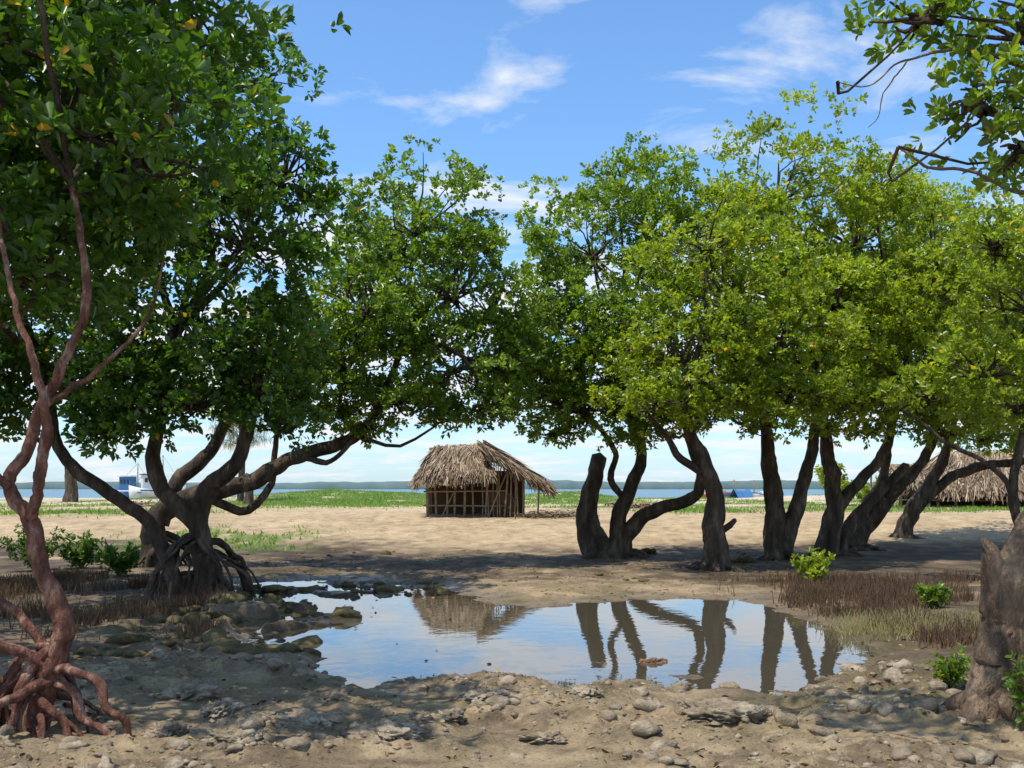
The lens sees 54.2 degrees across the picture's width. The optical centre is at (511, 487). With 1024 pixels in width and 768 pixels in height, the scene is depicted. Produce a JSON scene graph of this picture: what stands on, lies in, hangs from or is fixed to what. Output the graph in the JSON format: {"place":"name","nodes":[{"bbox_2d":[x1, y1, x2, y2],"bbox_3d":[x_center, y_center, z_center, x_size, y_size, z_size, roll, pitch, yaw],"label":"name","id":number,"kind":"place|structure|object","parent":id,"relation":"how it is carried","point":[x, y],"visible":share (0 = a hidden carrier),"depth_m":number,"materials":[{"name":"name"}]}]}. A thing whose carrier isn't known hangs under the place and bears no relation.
{"place":"outdoors","nodes":[
{"label":"outdoors","id":0,"kind":"place"},
{"bbox_2d":[0,489,861,497],"bbox_3d":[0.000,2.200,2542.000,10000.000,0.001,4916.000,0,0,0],"label":"sea","id":1,"kind":"structure","parent":0,"point":[92,493],"depth_m":635.71,"materials":[{"name":"teal liquid"}]},
{"bbox_2d":[113,463,143,497],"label":"fishing boat","id":2,"kind":"object","parent":1,"relation":"on","point":[126,481],"visible":0.5,"depth_m":72.70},
{"bbox_2d":[129,457,185,498],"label":"fishing boat","id":3,"kind":"object","parent":1,"relation":"on","point":[145,490],"visible":0.41,"depth_m":69.09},
{"bbox_2d":[0,480,874,488],"bbox_3d":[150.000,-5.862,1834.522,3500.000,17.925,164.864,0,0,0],"label":"distant wooded shore","id":4,"kind":"structure","parent":0,"point":[571,484],"depth_m":1762.80,"materials":[{"name":"green plant"}]},
{"bbox_2d":[0,490,1023,767],"bbox_3d":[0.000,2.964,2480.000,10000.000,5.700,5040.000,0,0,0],"label":"ground","id":5,"kind":"structure","parent":0,"point":[402,534],"depth_m":9.40,"materials":[{"name":"beige sand"}]},
{"bbox_2d":[0,524,65,568],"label":"mangrove sapling","id":6,"kind":"object","parent":5,"relation":"on","point":[50,551],"visible":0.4,"depth_m":17.86,"materials":[{"name":"green plant"}]},
{"bbox_2d":[62,467,78,501],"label":"dead tree stump","id":7,"kind":"object","parent":5,"relation":"on","point":[71,491],"visible":0.59,"depth_m":57.71,"materials":[{"name":"wood"}]},
{"bbox_2d":[57,676,90,693],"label":"rock","id":8,"kind":"object","parent":5,"relation":"on","point":[83,682],"visible":0.12,"depth_m":7.33,"materials":[{"name":"grey stone"}]},
{"bbox_2d":[54,529,104,568],"bbox_3d":[-7.871,1.136,18.398,0.918,0.758,0.752,0,0,17],"label":"mangrove sapling","id":9,"kind":"object","parent":5,"relation":"on","point":[82,557],"visible":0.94,"depth_m":18.28,"materials":[{"name":"green plant"}]},
{"bbox_2d":[93,538,145,575],"bbox_3d":[-6.709,1.201,17.159,0.659,0.720,0.960,0,0,22],"label":"mangrove sapling","id":10,"kind":"object","parent":5,"relation":"on","point":[121,563],"visible":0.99,"depth_m":17.06,"materials":[{"name":"green plant"}]},
{"bbox_2d":[0,566,242,642],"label":"mangrove aerial roots","id":11,"kind":"object","parent":5,"relation":"on","point":[20,586],"visible":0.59,"depth_m":12.54,"materials":[{"name":"brown plant"}]},
{"bbox_2d":[133,499,158,506],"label":"driftwood pile","id":12,"kind":"object","parent":5,"relation":"on","point":[145,504],"visible":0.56,"depth_m":45.83,"materials":[{"name":"brown wood"}]},
{"bbox_2d":[141,720,189,737],"bbox_3d":[-2.116,1.488,6.096,0.305,0.156,0.277,0,0,3],"label":"rock","id":13,"kind":"object","parent":5,"relation":"on","point":[158,729],"visible":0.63,"depth_m":6.04,"materials":[{"name":"grey stone"}]},
{"bbox_2d":[0,0,351,738],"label":"red mangrove tree","id":14,"kind":"object","parent":5,"relation":"on","point":[94,64],"visible":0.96,"depth_m":6.72,"materials":[{"name":"green plant"}]},
{"bbox_2d":[152,679,227,700],"bbox_3d":[-2.301,1.498,7.224,0.394,0.241,0.518,0,0,13],"label":"rock","id":15,"kind":"object","parent":5,"relation":"on","point":[197,689],"visible":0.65,"depth_m":7.13,"materials":[{"name":"grey stone"}]},
{"bbox_2d":[0,0,388,600],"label":"mangrove tree","id":16,"kind":"object","parent":5,"relation":"on","point":[104,416],"visible":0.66,"depth_m":14.17,"materials":[{"name":"green plant"}]},
{"bbox_2d":[201,610,225,618],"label":"rock","id":17,"kind":"object","parent":5,"relation":"on","point":[214,614],"visible":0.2,"depth_m":11.75,"materials":[{"name":"grey stone"}]},
{"bbox_2d":[194,700,246,722],"bbox_3d":[-1.951,1.479,6.596,0.330,0.163,0.374,0,0,17],"label":"rock","id":18,"kind":"object","parent":5,"relation":"on","point":[218,709],"visible":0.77,"depth_m":6.51,"materials":[{"name":"grey stone"}]},
{"bbox_2d":[200,728,262,746],"bbox_3d":[-1.606,1.454,5.746,0.343,0.148,0.283,0,0,-30],"label":"rock","id":19,"kind":"object","parent":5,"relation":"on","point":[227,736],"visible":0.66,"depth_m":5.71,"materials":[{"name":"grey stone"}]},
{"bbox_2d":[207,406,272,501],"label":"casuarina tree","id":20,"kind":"object","parent":5,"relation":"on","point":[230,437],"visible":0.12,"depth_m":55.88,"materials":[{"name":"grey plant"}]},
{"bbox_2d":[242,473,253,504],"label":"dead tree stump","id":21,"kind":"object","parent":5,"relation":"on","point":[248,497],"visible":0.39,"depth_m":49.82,"materials":[{"name":"wood"}]},
{"bbox_2d":[72,579,449,659],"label":"pool stones","id":22,"kind":"object","parent":5,"relation":"on","point":[218,639],"visible":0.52,"depth_m":10.30,"materials":[{"name":"grey stone"}]},
{"bbox_2d":[255,593,293,613],"bbox_3d":[-3.136,1.607,13.155,0.933,0.448,0.699,0,0,30],"label":"rock","id":23,"kind":"object","parent":5,"relation":"on","point":[270,598],"visible":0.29,"depth_m":13.03,"materials":[{"name":"stone"}]},
{"bbox_2d":[269,708,342,727],"bbox_3d":[-1.315,1.468,6.290,0.466,0.164,0.397,0,0,11],"label":"rock","id":24,"kind":"object","parent":5,"relation":"on","point":[314,718],"visible":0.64,"depth_m":6.22,"materials":[{"name":"grey stone"}]},
{"bbox_2d":[289,609,324,616],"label":"rock","id":25,"kind":"object","parent":5,"relation":"on","point":[308,612],"visible":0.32,"depth_m":12.56,"materials":[{"name":"grey stone"}]},
{"bbox_2d":[132,134,558,567],"bbox_3d":[-3.237,-2.539,19.461,8.185,8.338,4.738,0,0,25],"label":"mangrove tree","id":26,"kind":"object","parent":5,"relation":"on","point":[365,328],"visible":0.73,"depth_m":18.72,"materials":[{"name":"green plant"}]},
{"bbox_2d":[339,718,430,741],"bbox_3d":[-0.750,1.460,6.000,0.527,0.140,0.426,0,0,-25],"label":"rock","id":27,"kind":"object","parent":5,"relation":"on","point":[385,729],"visible":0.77,"depth_m":5.91,"materials":[{"name":"grey stone"}]},
{"bbox_2d":[435,708,467,725],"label":"rock","id":28,"kind":"object","parent":5,"relation":"on","point":[454,716],"visible":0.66,"depth_m":6.43,"materials":[{"name":"grey stone"}]},
{"bbox_2d":[409,440,558,516],"bbox_3d":[-0.873,-0.170,31.387,4.746,2.682,3.734,0,0,0],"label":"thatched hut","id":29,"kind":"object","parent":5,"relation":"on","point":[465,479],"visible":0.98,"depth_m":30.33,"materials":[{"name":"brown wicker"}]},
{"bbox_2d":[461,688,509,703],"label":"rock","id":30,"kind":"object","parent":5,"relation":"on","point":[471,695],"visible":0.57,"depth_m":7.06,"materials":[{"name":"grey stone"}]},
{"bbox_2d":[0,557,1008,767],"bbox_3d":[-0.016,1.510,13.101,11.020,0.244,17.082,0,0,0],"label":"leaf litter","id":31,"kind":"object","parent":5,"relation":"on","point":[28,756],"visible":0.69,"depth_m":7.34,"materials":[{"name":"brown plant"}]},
{"bbox_2d":[0,642,1023,767],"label":"coral rubble","id":32,"kind":"object","parent":5,"relation":"on","point":[894,675],"visible":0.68,"depth_m":6.34,"materials":[{"name":"grey stone"}]},
{"bbox_2d":[51,549,974,649],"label":"shore stones","id":33,"kind":"object","parent":5,"relation":"on","point":[384,552],"visible":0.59,"depth_m":17.65,"materials":[{"name":"stone"}]},
{"bbox_2d":[518,731,567,744],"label":"rock","id":34,"kind":"object","parent":5,"relation":"on","point":[552,737],"visible":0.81,"depth_m":6.04,"materials":[{"name":"grey stone"}]},
{"bbox_2d":[502,508,608,518],"bbox_3d":[1.254,0.794,30.277,3.359,0.387,2.359,0,0,0],"label":"palm frond heap","id":35,"kind":"object","parent":5,"relation":"on","point":[558,514],"visible":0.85,"depth_m":30.00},
{"bbox_2d":[563,684,603,698],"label":"rock","id":36,"kind":"object","parent":5,"relation":"on","point":[585,690],"visible":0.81,"depth_m":7.21,"materials":[{"name":"beige stone"}]},
{"bbox_2d":[604,501,615,506],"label":"driftwood pile","id":37,"kind":"object","parent":5,"relation":"on","point":[611,503],"visible":0.32,"depth_m":43.86,"materials":[{"name":"beige wood"}]},
{"bbox_2d":[484,131,759,558],"bbox_3d":[2.344,-2.808,20.863,6.248,9.620,4.759,0,0,0],"label":"mangrove tree","id":38,"kind":"object","parent":5,"relation":"on","point":[569,385],"visible":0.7,"depth_m":20.63,"materials":[{"name":"green plant"}]},
{"bbox_2d":[631,503,653,508],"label":"driftwood pile","id":39,"kind":"object","parent":5,"relation":"on","point":[641,505],"visible":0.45,"depth_m":40.73,"materials":[{"name":"brown wood"}]},
{"bbox_2d":[639,548,656,554],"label":"rock","id":40,"kind":"object","parent":5,"relation":"on","point":[648,551],"visible":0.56,"depth_m":22.64,"materials":[{"name":"grey stone"}]},
{"bbox_2d":[639,657,667,663],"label":"rock","id":41,"kind":"object","parent":5,"relation":"on","point":[653,660],"visible":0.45,"depth_m":9.15,"materials":[{"name":"brown stone"}]},
{"bbox_2d":[679,697,770,724],"bbox_3d":[1.363,1.459,6.463,0.653,0.201,0.505,0,0,-20],"label":"rock","id":42,"kind":"object","parent":5,"relation":"on","point":[717,711],"visible":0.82,"depth_m":6.33,"materials":[{"name":"beige stone"}]},
{"bbox_2d":[585,169,870,571],"bbox_3d":[4.019,-1.947,18.412,5.262,7.373,3.366,0,0,-23],"label":"mangrove tree","id":43,"kind":"object","parent":5,"relation":"on","point":[753,390],"visible":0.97,"depth_m":18.09,"materials":[{"name":"green plant"}]},
{"bbox_2d":[723,480,745,496],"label":"fishing boat","id":44,"kind":"object","parent":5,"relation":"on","point":[726,494],"visible":0.16,"depth_m":73.45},
{"bbox_2d":[729,489,752,497],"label":"tarpaulin tent","id":45,"kind":"object","parent":5,"relation":"on","point":[746,493],"visible":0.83,"depth_m":67.84,"materials":[{"name":"blue fabric"}]},
{"bbox_2d":[730,554,756,562],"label":"rock","id":46,"kind":"object","parent":5,"relation":"on","point":[741,558],"visible":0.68,"depth_m":19.83,"materials":[{"name":"stone"}]},
{"bbox_2d":[742,480,763,496],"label":"fishing boat","id":47,"kind":"object","parent":5,"relation":"on","point":[757,494],"visible":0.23,"depth_m":74.48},
{"bbox_2d":[760,704,781,715],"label":"rock","id":48,"kind":"object","parent":5,"relation":"on","point":[771,708],"visible":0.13,"depth_m":6.75,"materials":[{"name":"grey stone"}]},
{"bbox_2d":[659,81,940,560],"bbox_3d":[5.787,-3.191,20.723,5.522,9.745,4.563,0,0,0],"label":"mangrove tree","id":49,"kind":"object","parent":5,"relation":"on","point":[780,529],"visible":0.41,"depth_m":20.43,"materials":[{"name":"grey plant"}]},
{"bbox_2d":[790,546,835,582],"bbox_3d":[4.730,1.275,15.787,0.633,0.685,0.663,0,0,0],"label":"mangrove sapling","id":50,"kind":"object","parent":5,"relation":"on","point":[813,566],"visible":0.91,"depth_m":15.75,"materials":[{"name":"green plant"}]},
{"bbox_2d":[813,461,858,500],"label":"green bush","id":51,"kind":"object","parent":5,"relation":"on","point":[819,471],"visible":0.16,"depth_m":45.12,"materials":[{"name":"green plant"}]},
{"bbox_2d":[707,568,980,649],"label":"mangrove aerial roots","id":52,"kind":"object","parent":5,"relation":"on","point":[899,592],"visible":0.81,"depth_m":13.31,"materials":[{"name":"brown plant"}]},
{"bbox_2d":[853,475,878,502],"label":"green bush","id":53,"kind":"object","parent":5,"relation":"on","point":[865,489],"visible":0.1,"depth_m":46.62,"materials":[{"name":"green plant"}]},
{"bbox_2d":[744,144,1022,556],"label":"mangrove tree","id":54,"kind":"object","parent":5,"relation":"on","point":[835,533],"visible":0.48,"depth_m":21.24,"materials":[{"name":"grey plant"}]},
{"bbox_2d":[816,605,981,643],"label":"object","id":55,"kind":"object","parent":5,"relation":"on","point":[862,624],"visible":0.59,"depth_m":10.82,"materials":[{"name":"plant"}]},
{"bbox_2d":[830,165,1023,551],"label":"mangrove tree","id":56,"kind":"object","parent":5,"relation":"on","point":[867,525],"visible":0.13,"depth_m":23.54,"materials":[{"name":"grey plant"}]},
{"bbox_2d":[836,0,1023,723],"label":"mangrove tree","id":57,"kind":"object","parent":5,"relation":"on","point":[983,696],"visible":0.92,"depth_m":6.48,"materials":[{"name":"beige plant"}]},
{"bbox_2d":[914,580,952,608],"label":"mangrove sapling","id":58,"kind":"object","parent":5,"relation":"on","point":[932,594],"visible":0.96,"depth_m":12.52,"materials":[{"name":"green plant"}]},
{"bbox_2d":[869,182,1023,524],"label":"mangrove tree","id":59,"kind":"object","parent":5,"relation":"on","point":[1012,245],"visible":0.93,"depth_m":16.18,"materials":[{"name":"green plant"}]},
{"bbox_2d":[870,449,1023,507],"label":"thatched longhouse","id":60,"kind":"structure","parent":5,"relation":"on","point":[985,487],"depth_m":43.01,"materials":[{"name":"beige wicker"}]},
{"bbox_2d":[923,642,973,688],"bbox_3d":[3.286,1.353,7.518,0.372,0.358,0.394,0,0,37],"label":"mangrove sapling","id":61,"kind":"object","parent":5,"relation":"on","point":[952,673],"visible":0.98,"depth_m":7.46,"materials":[{"name":"green plant"}]},
{"bbox_2d":[889,204,1023,538],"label":"mangrove tree","id":62,"kind":"object","parent":5,"relation":"on","point":[933,486],"visible":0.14,"depth_m":25.86,"materials":[{"name":"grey plant"}]},
{"bbox_2d":[1001,650,1023,730],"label":"mangrove sapling","id":63,"kind":"object","parent":5,"relation":"on","point":[1016,680],"visible":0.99,"depth_m":5.93,"materials":[{"name":"green plant"}]},
{"bbox_2d":[1004,665,1023,723],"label":"mangrove sapling","id":64,"kind":"object","parent":5,"relation":"on","point":[1008,682],"visible":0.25,"depth_m":6.06,"materials":[{"name":"green plant"}]},
{"bbox_2d":[0,488,1023,552],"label":"grass","id":65,"kind":"structure","parent":0,"point":[700,507],"depth_m":47.43,"materials":[{"name":"green plant"}]},
{"bbox_2d":[0,0,1023,482],"label":"sky","id":66,"kind":"structure","parent":0,"point":[521,89],"materials":[{"name":"blue"}]},
{"bbox_2d":[232,580,882,694],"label":"tidal pool water","id":67,"kind":"structure","parent":0,"point":[714,643],"depth_m":10.50,"materials":[{"name":"blue liquid"}]}
]}

